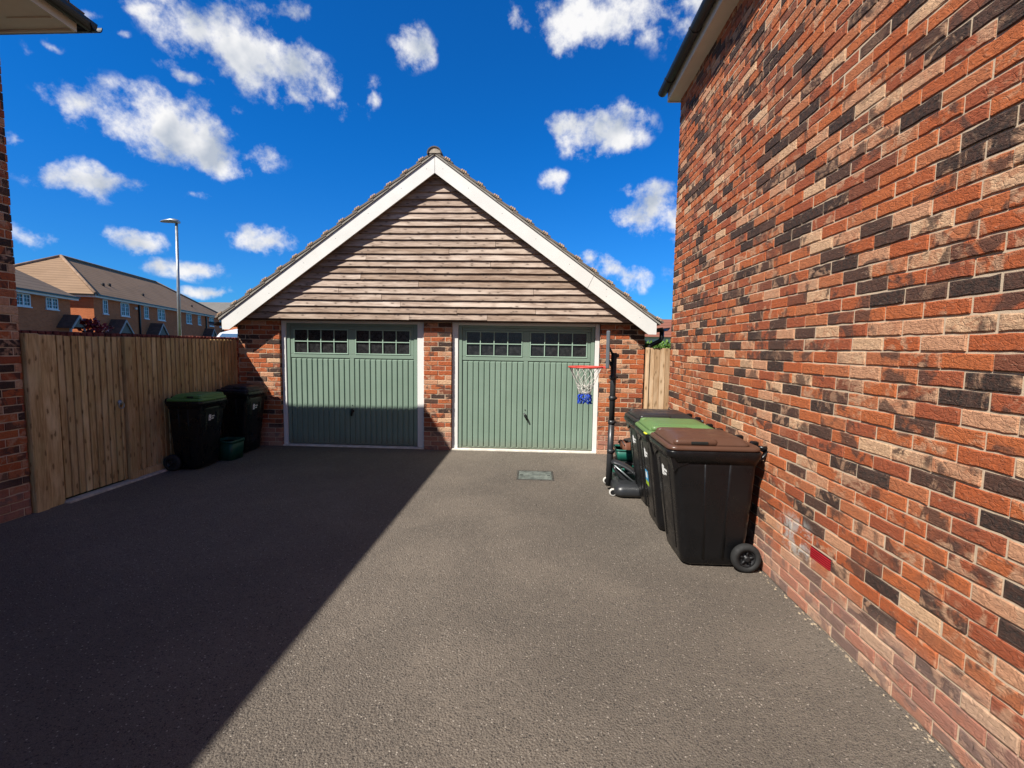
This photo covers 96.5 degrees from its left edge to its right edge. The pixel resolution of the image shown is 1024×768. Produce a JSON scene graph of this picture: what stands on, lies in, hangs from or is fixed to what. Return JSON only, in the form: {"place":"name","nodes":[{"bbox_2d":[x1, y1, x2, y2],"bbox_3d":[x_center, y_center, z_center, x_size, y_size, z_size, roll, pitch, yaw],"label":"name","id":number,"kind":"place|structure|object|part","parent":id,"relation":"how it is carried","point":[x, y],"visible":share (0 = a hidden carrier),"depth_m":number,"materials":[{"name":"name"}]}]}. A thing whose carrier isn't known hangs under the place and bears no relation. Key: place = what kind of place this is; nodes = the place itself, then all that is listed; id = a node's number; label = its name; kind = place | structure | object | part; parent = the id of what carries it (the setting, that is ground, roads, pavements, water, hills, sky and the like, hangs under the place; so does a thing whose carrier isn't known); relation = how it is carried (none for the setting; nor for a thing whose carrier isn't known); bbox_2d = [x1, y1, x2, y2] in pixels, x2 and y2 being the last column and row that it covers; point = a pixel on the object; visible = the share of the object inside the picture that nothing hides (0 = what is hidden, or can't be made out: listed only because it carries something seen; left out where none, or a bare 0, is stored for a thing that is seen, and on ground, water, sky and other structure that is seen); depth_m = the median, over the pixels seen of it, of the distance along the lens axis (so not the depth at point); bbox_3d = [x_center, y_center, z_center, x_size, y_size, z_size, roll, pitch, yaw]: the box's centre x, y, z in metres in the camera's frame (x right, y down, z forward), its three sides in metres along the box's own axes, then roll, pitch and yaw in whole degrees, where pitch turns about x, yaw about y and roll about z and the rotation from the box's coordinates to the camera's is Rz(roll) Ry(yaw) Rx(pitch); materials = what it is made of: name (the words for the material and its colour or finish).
{"place":"outdoors","nodes":[
{"label":"outdoors","id":0,"kind":"place"},
{"bbox_2d":[18,330,238,383],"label":"garden wall","id":1,"kind":"structure","parent":0,"point":[92,334],"depth_m":5.72,"materials":[{"name":"wood"}]},
{"bbox_2d":[199,302,236,329],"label":"detached house","id":2,"kind":"structure","parent":0,"point":[218,306],"depth_m":78.65,"materials":[{"name":"brick"}]},
{"bbox_2d":[65,422,590,499],"bbox_3d":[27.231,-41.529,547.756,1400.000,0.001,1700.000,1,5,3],"label":"ground","id":3,"kind":"structure","parent":0,"point":[315,443],"depth_m":5.41,"materials":[{"name":"concrete"}]},
{"bbox_2d":[0,0,102,523],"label":"brick house","id":4,"kind":"structure","parent":3,"relation":"on","point":[24,17],"depth_m":4.13,"materials":[{"name":"red brick"}]},
{"bbox_2d":[77,317,113,332],"bbox_3d":[-5.453,0.098,6.026,0.470,1.974,0.760,1,5,3],"label":"red shrub","id":5,"kind":"object","parent":3,"relation":"on","point":[95,326],"visible":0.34,"depth_m":5.90,"materials":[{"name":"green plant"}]},
{"bbox_2d":[160,218,181,335],"bbox_3d":[-9.130,-1.940,12.354,0.500,4.920,0.260,1,5,3],"label":"street lamp","id":6,"kind":"object","parent":3,"relation":"on","point":[175,221],"visible":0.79,"depth_m":12.24,"materials":[{"name":"metal"}]},
{"bbox_2d":[217,329,237,336],"bbox_3d":[-9.146,-0.902,16.579,1.840,2.180,4.550,1,5,3],"label":"van","id":7,"kind":"object","parent":3,"relation":"on","point":[232,333],"depth_m":15.42,"materials":[{"name":"white paint"}]},
{"bbox_2d":[208,146,669,453],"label":"double garage","id":8,"kind":"structure","parent":3,"relation":"on","point":[436,246],"depth_m":6.97,"materials":[{"name":"wood"}]},
{"bbox_2d":[286,323,417,445],"bbox_3d":[-2.572,0.012,7.352,2.123,1.948,0.096,1,5,3],"label":"garage door","id":9,"kind":"structure","parent":8,"relation":"attached to","point":[339,392],"depth_m":7.37,"materials":[{"name":"green paint"}]},
{"bbox_3d":[-3.064,-0.682,7.340,0.895,0.397,0.027,1,5,3],"label":"window","id":10,"kind":"part","parent":9,"relation":"part of","materials":[{"name":"black glass"}]},
{"bbox_3d":[-2.057,-0.664,7.291,0.894,0.397,0.027,1,5,3],"label":"window","id":11,"kind":"part","parent":9,"relation":"part of","materials":[{"name":"black glass"}]},
{"bbox_2d":[458,325,594,449],"bbox_3d":[0.212,0.064,7.218,2.128,1.948,0.096,1,5,3],"label":"garage door","id":12,"kind":"structure","parent":8,"relation":"attached to","point":[510,396],"depth_m":7.23,"materials":[{"name":"green paint"}]},
{"bbox_3d":[-0.282,-0.630,7.205,0.897,0.397,0.027,1,5,3],"label":"window","id":13,"kind":"part","parent":12,"relation":"part of","materials":[{"name":"black glass"}]},
{"bbox_3d":[0.728,-0.611,7.157,0.897,0.397,0.027,1,5,3],"label":"window","id":14,"kind":"part","parent":12,"relation":"part of","materials":[{"name":"black glass"}]},
{"bbox_2d":[643,348,670,408],"bbox_3d":[2.779,0.306,6.961,1.514,1.692,0.090,1,5,3],"label":"timber fence","id":15,"kind":"object","parent":3,"relation":"on","point":[656,379],"visible":0.18,"depth_m":6.94,"materials":[{"name":"beige wood"}]},
{"bbox_2d":[644,340,670,347],"bbox_3d":[2.994,0.089,8.413,2.076,1.864,0.978,1,5,3],"label":"hedge","id":16,"kind":"object","parent":3,"relation":"on","point":[667,345],"visible":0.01,"depth_m":8.32,"materials":[{"name":"green plant"}]},
{"bbox_2d":[644,319,671,344],"bbox_3d":[11.795,-2.584,31.750,10.400,3.750,6.400,1,5,3],"label":"bungalow","id":17,"kind":"object","parent":3,"relation":"on","point":[667,334],"visible":0.03,"depth_m":29.27,"materials":[{"name":"red brick"}]},
{"bbox_2d":[658,0,1023,767],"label":"brick house","id":18,"kind":"structure","parent":3,"relation":"on","point":[848,308],"depth_m":2.33,"materials":[{"name":"red brick"}]},
{"bbox_2d":[810,546,830,570],"bbox_3d":[1.858,1.045,2.747,0.022,0.068,0.194,1,5,3],"label":"air vent","id":19,"kind":"object","parent":18,"relation":"attached to","point":[818,556],"visible":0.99,"depth_m":2.74,"materials":[{"name":"red plastic"}]},
{"bbox_2d":[0,0,702,318],"label":"sky","id":20,"kind":"structure","parent":0,"point":[258,127],"materials":[{"name":"blue"}]},
{"bbox_2d":[0,445,963,767],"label":"driveway","id":21,"kind":"structure","parent":0,"point":[288,607],"depth_m":2.61,"materials":[{"name":"grey asphalt"}]},
{"bbox_2d":[19,333,237,512],"bbox_3d":[-4.477,0.269,5.831,0.155,1.730,3.076,1,5,3],"label":"timber fence","id":22,"kind":"object","parent":21,"relation":"on","point":[156,372],"visible":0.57,"depth_m":5.45,"materials":[{"name":"wood"}]},
{"bbox_2d":[55,335,127,497],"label":"timber gate","id":23,"kind":"structure","parent":22,"relation":"attached to","point":[90,390],"depth_m":4.91,"materials":[{"name":"wood"}]},
{"bbox_2d":[163,391,226,470],"bbox_3d":[-4.194,0.606,6.082,0.525,0.986,0.574,1,5,-1],"label":"wheelie bin","id":24,"kind":"object","parent":21,"relation":"on","point":[196,420],"visible":1,"depth_m":5.87,"materials":[{"name":"black plastic"}]},
{"bbox_2d":[218,437,244,460],"bbox_3d":[-4.047,0.926,6.542,0.309,0.280,0.309,1,5,6],"label":"recycling box","id":25,"kind":"object","parent":21,"relation":"on","point":[231,448],"visible":0.76,"depth_m":6.43,"materials":[{"name":"green plastic"}]},
{"bbox_2d":[216,383,267,452],"bbox_3d":[-4.123,0.516,6.995,0.525,1.024,0.574,1,5,2],"label":"wheelie bin","id":26,"kind":"object","parent":21,"relation":"on","point":[243,410],"visible":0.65,"depth_m":6.78,"materials":[{"name":"black plastic"}]},
{"bbox_2d":[516,470,553,480],"bbox_3d":[0.298,1.180,5.903,0.470,0.012,0.430,1,5,3],"label":"inspection cover","id":27,"kind":"object","parent":21,"relation":"on","point":[534,475],"visible":1,"depth_m":5.89,"materials":[{"name":"metal"}]},
{"bbox_2d":[568,331,639,496],"bbox_3d":[1.122,0.321,5.282,0.976,1.840,0.660,1,5,3],"label":"basketball hoop","id":28,"kind":"object","parent":21,"relation":"on","point":[620,483],"visible":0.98,"depth_m":5.23,"materials":[{"name":"red paint"}]},
{"bbox_2d":[612,456,633,471],"bbox_3d":[1.513,1.082,5.835,0.525,0.247,0.357,1,5,-3],"label":"recycling box","id":29,"kind":"object","parent":21,"relation":"on","point":[626,462],"visible":0.02,"depth_m":5.67,"materials":[{"name":"teal plastic"}]},
{"bbox_2d":[614,444,632,461],"bbox_3d":[1.526,0.881,5.819,0.453,0.150,0.330,1,5,6],"label":"recycling box","id":30,"kind":"object","parent":29,"relation":"on","point":[622,455],"visible":0.39,"depth_m":5.69,"materials":[{"name":"teal plastic"}]},
{"bbox_2d":[618,437,631,449],"bbox_3d":[1.478,0.810,5.808,0.189,0.256,0.170,-11,7,-13],"label":"food caddy","id":31,"kind":"object","parent":30,"relation":"in","point":[625,444],"visible":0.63,"depth_m":5.74,"materials":[{"name":"brown plastic"}]},
{"bbox_2d":[624,408,703,504],"bbox_3d":[1.631,0.785,4.932,0.766,0.986,0.615,1,5,2],"label":"wheelie bin","id":32,"kind":"object","parent":21,"relation":"on","point":[632,416],"visible":0.27,"depth_m":4.83,"materials":[{"name":"black plastic"}]},
{"bbox_2d":[634,417,728,529],"bbox_3d":[1.566,0.837,4.292,0.769,0.981,0.612,1,5,4],"label":"wheelie bin","id":33,"kind":"object","parent":21,"relation":"on","point":[645,427],"visible":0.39,"depth_m":4.17,"materials":[{"name":"black plastic"}]},
{"bbox_2d":[649,427,767,572],"bbox_3d":[1.538,0.880,3.659,0.773,0.995,0.621,1,5,3],"label":"wheelie bin","id":34,"kind":"object","parent":21,"relation":"on","point":[706,478],"visible":0.99,"depth_m":3.40,"materials":[{"name":"black plastic"}]},
{"bbox_2d":[758,568,954,767],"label":"grit","id":35,"kind":"object","parent":21,"relation":"on","point":[913,727],"visible":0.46,"depth_m":2.26,"materials":[{"name":"beige gravel"}]},
{"label":"road","id":36,"kind":"structure","parent":0,"visible":0},
{"bbox_2d":[14,269,86,331],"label":"terraced houses","id":37,"kind":"structure","parent":36,"relation":"on","point":[42,306],"depth_m":27.89,"materials":[{"name":"brick"}]},
{"bbox_2d":[16,293,32,307],"bbox_3d":[-27.976,-4.790,26.172,0.110,0.790,1.270,0,5,-16],"label":"window","id":38,"kind":"structure","parent":37,"relation":"in","point":[23,300],"depth_m":26.18,"materials":[{"name":"white glass"}]},
{"bbox_2d":[45,297,59,310],"bbox_3d":[-28.665,-4.986,28.506,0.110,0.790,1.210,0,5,-16],"label":"window","id":39,"kind":"structure","parent":37,"relation":"in","point":[51,303],"depth_m":28.46,"materials":[{"name":"white glass"}]},
{"bbox_2d":[13,254,228,336],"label":"terraced houses","id":40,"kind":"structure","parent":36,"relation":"on","point":[120,302],"depth_m":38.48,"materials":[{"name":"brick"}]},
{"bbox_2d":[102,299,108,314],"bbox_3d":[-30.620,-5.784,34.445,0.110,1.140,0.740,0,5,-16],"label":"window","id":41,"kind":"structure","parent":40,"relation":"in","point":[104,302],"depth_m":34.43,"materials":[{"name":"white glass"}]},
{"bbox_2d":[120,302,130,317],"bbox_3d":[-31.413,-6.009,37.128,0.110,1.140,1.390,0,5,-16],"label":"window","id":42,"kind":"structure","parent":40,"relation":"in","point":[124,307],"depth_m":37.08,"materials":[{"name":"white glass"}]},
{"bbox_2d":[143,306,149,319],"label":"window","id":43,"kind":"structure","parent":40,"relation":"in","point":[146,309],"depth_m":40.57,"materials":[{"name":"white glass"}]},
{"bbox_2d":[157,308,165,321],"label":"window","id":44,"kind":"structure","parent":40,"relation":"in","point":[160,312],"depth_m":43.35,"materials":[{"name":"white glass"}]},
{"bbox_2d":[186,313,192,324],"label":"window","id":45,"kind":"structure","parent":40,"relation":"in","point":[188,316],"depth_m":49.72,"materials":[{"name":"glass"}]},
{"bbox_2d":[198,315,201,325],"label":"window","id":46,"kind":"structure","parent":40,"relation":"in","point":[199,317],"depth_m":52.65,"materials":[{"name":"glass"}]},
{"bbox_2d":[209,317,213,326],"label":"window","id":47,"kind":"structure","parent":40,"relation":"in","point":[210,319],"depth_m":56.44,"materials":[{"name":"glass"}]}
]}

